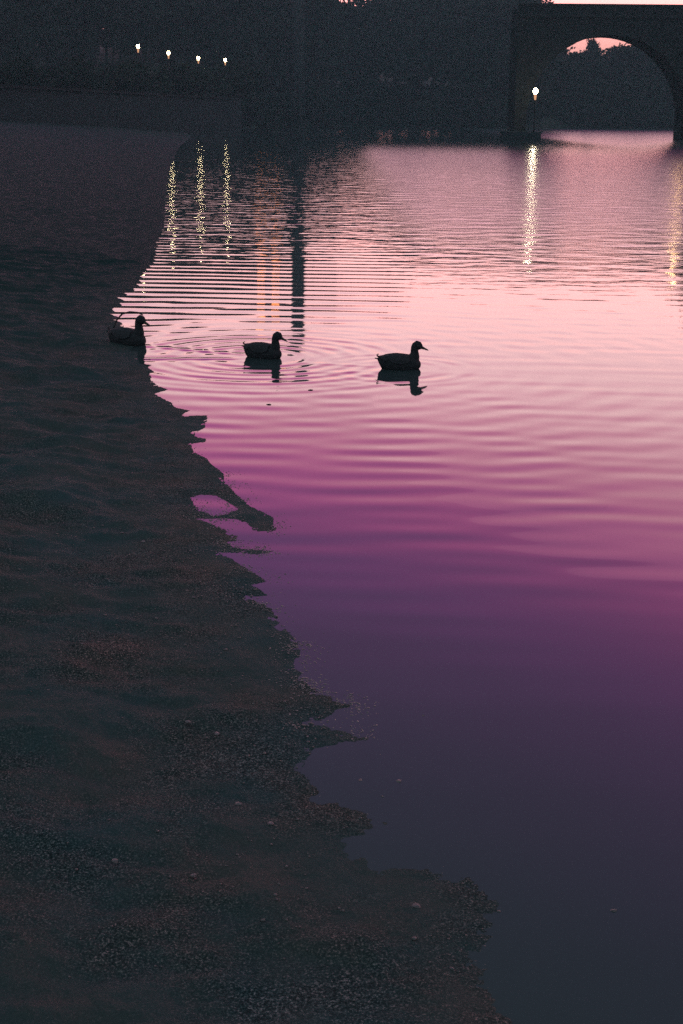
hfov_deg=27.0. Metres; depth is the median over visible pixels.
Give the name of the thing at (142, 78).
shrub
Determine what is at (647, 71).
tree
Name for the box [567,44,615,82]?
tree
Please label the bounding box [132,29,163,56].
tree
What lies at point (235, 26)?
tree
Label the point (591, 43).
tree
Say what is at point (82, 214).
mud bank
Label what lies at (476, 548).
river
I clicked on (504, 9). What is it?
tree
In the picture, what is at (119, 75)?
shrub
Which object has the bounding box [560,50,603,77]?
tree
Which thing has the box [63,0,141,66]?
tree
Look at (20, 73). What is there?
shrub
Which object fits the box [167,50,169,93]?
street lamp
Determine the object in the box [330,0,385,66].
tree
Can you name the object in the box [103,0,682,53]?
sky
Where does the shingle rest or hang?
on the mud bank at (82, 214)
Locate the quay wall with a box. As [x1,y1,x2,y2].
[0,84,240,131]
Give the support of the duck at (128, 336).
on the river
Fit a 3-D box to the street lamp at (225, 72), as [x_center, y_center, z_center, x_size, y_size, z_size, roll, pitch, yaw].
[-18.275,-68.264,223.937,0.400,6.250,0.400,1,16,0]
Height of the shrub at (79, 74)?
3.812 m
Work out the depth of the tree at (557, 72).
345.31 m
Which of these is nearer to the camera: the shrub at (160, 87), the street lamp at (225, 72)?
the shrub at (160, 87)
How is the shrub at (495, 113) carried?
on the bank at (537, 124)
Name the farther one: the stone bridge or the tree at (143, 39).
the tree at (143, 39)
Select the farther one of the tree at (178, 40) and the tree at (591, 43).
the tree at (591, 43)
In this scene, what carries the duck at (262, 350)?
on the river
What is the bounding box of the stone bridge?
[507,3,682,139]
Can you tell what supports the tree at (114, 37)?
on the bank at (537, 124)
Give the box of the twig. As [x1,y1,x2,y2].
[113,311,142,327]
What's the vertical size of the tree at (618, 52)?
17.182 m
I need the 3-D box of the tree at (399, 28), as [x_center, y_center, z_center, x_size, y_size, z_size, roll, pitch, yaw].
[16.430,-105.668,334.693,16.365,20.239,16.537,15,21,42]
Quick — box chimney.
[290,0,305,124]
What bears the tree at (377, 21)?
on the bank at (537, 124)
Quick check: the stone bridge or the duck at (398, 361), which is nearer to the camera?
the duck at (398, 361)
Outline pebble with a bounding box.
[412,903,420,908]
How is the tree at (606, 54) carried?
on the bank at (537, 124)
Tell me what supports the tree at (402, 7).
on the bank at (537, 124)
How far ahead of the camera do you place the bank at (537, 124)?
330.02 m
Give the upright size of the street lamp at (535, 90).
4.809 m
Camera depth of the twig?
16.74 m
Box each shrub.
[0,57,55,86]
[1,61,36,85]
[38,64,92,88]
[54,56,115,90]
[88,65,133,90]
[95,65,150,91]
[114,58,176,93]
[202,60,256,97]
[476,78,555,127]
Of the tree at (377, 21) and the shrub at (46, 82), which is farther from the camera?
the tree at (377, 21)
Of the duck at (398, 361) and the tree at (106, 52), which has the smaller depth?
the duck at (398, 361)
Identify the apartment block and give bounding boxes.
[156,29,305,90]
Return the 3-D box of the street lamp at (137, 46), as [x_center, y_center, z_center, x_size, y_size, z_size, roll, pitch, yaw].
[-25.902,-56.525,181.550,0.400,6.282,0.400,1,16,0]
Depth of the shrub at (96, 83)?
177.26 m
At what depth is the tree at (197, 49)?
282.44 m
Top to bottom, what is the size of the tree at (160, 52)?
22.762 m
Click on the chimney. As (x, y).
(297, 64)
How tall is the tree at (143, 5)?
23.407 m
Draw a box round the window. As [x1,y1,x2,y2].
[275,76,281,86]
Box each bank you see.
[0,44,673,128]
[0,120,511,1023]
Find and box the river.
[112,126,682,1023]
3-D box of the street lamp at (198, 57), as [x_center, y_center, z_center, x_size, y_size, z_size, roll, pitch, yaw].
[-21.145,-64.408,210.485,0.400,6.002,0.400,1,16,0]
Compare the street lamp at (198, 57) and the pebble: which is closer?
the pebble
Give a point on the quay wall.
(147, 111)
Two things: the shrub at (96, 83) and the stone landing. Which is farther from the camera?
the shrub at (96, 83)
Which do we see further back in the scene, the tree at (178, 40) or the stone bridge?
the tree at (178, 40)
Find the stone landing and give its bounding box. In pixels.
[500,131,540,140]
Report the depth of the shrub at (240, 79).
233.74 m
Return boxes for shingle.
[181,470,378,739]
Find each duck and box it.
[107,315,149,345]
[241,331,287,358]
[375,341,427,369]
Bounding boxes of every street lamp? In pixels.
[136,44,139,91]
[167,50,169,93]
[197,56,199,95]
[224,58,225,93]
[533,87,537,131]
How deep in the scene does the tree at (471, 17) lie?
317.52 m
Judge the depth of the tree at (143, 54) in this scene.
286.50 m
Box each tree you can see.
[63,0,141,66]
[87,0,172,63]
[96,13,134,64]
[98,21,133,66]
[130,21,161,65]
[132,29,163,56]
[142,12,172,59]
[157,19,194,64]
[159,30,165,55]
[183,26,215,65]
[200,14,260,67]
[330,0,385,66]
[351,0,425,121]
[371,0,450,126]
[374,18,432,107]
[443,0,550,95]
[453,0,575,86]
[549,53,573,82]
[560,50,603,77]
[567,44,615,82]
[583,38,601,50]
[600,49,627,79]
[601,45,661,87]
[602,42,645,82]

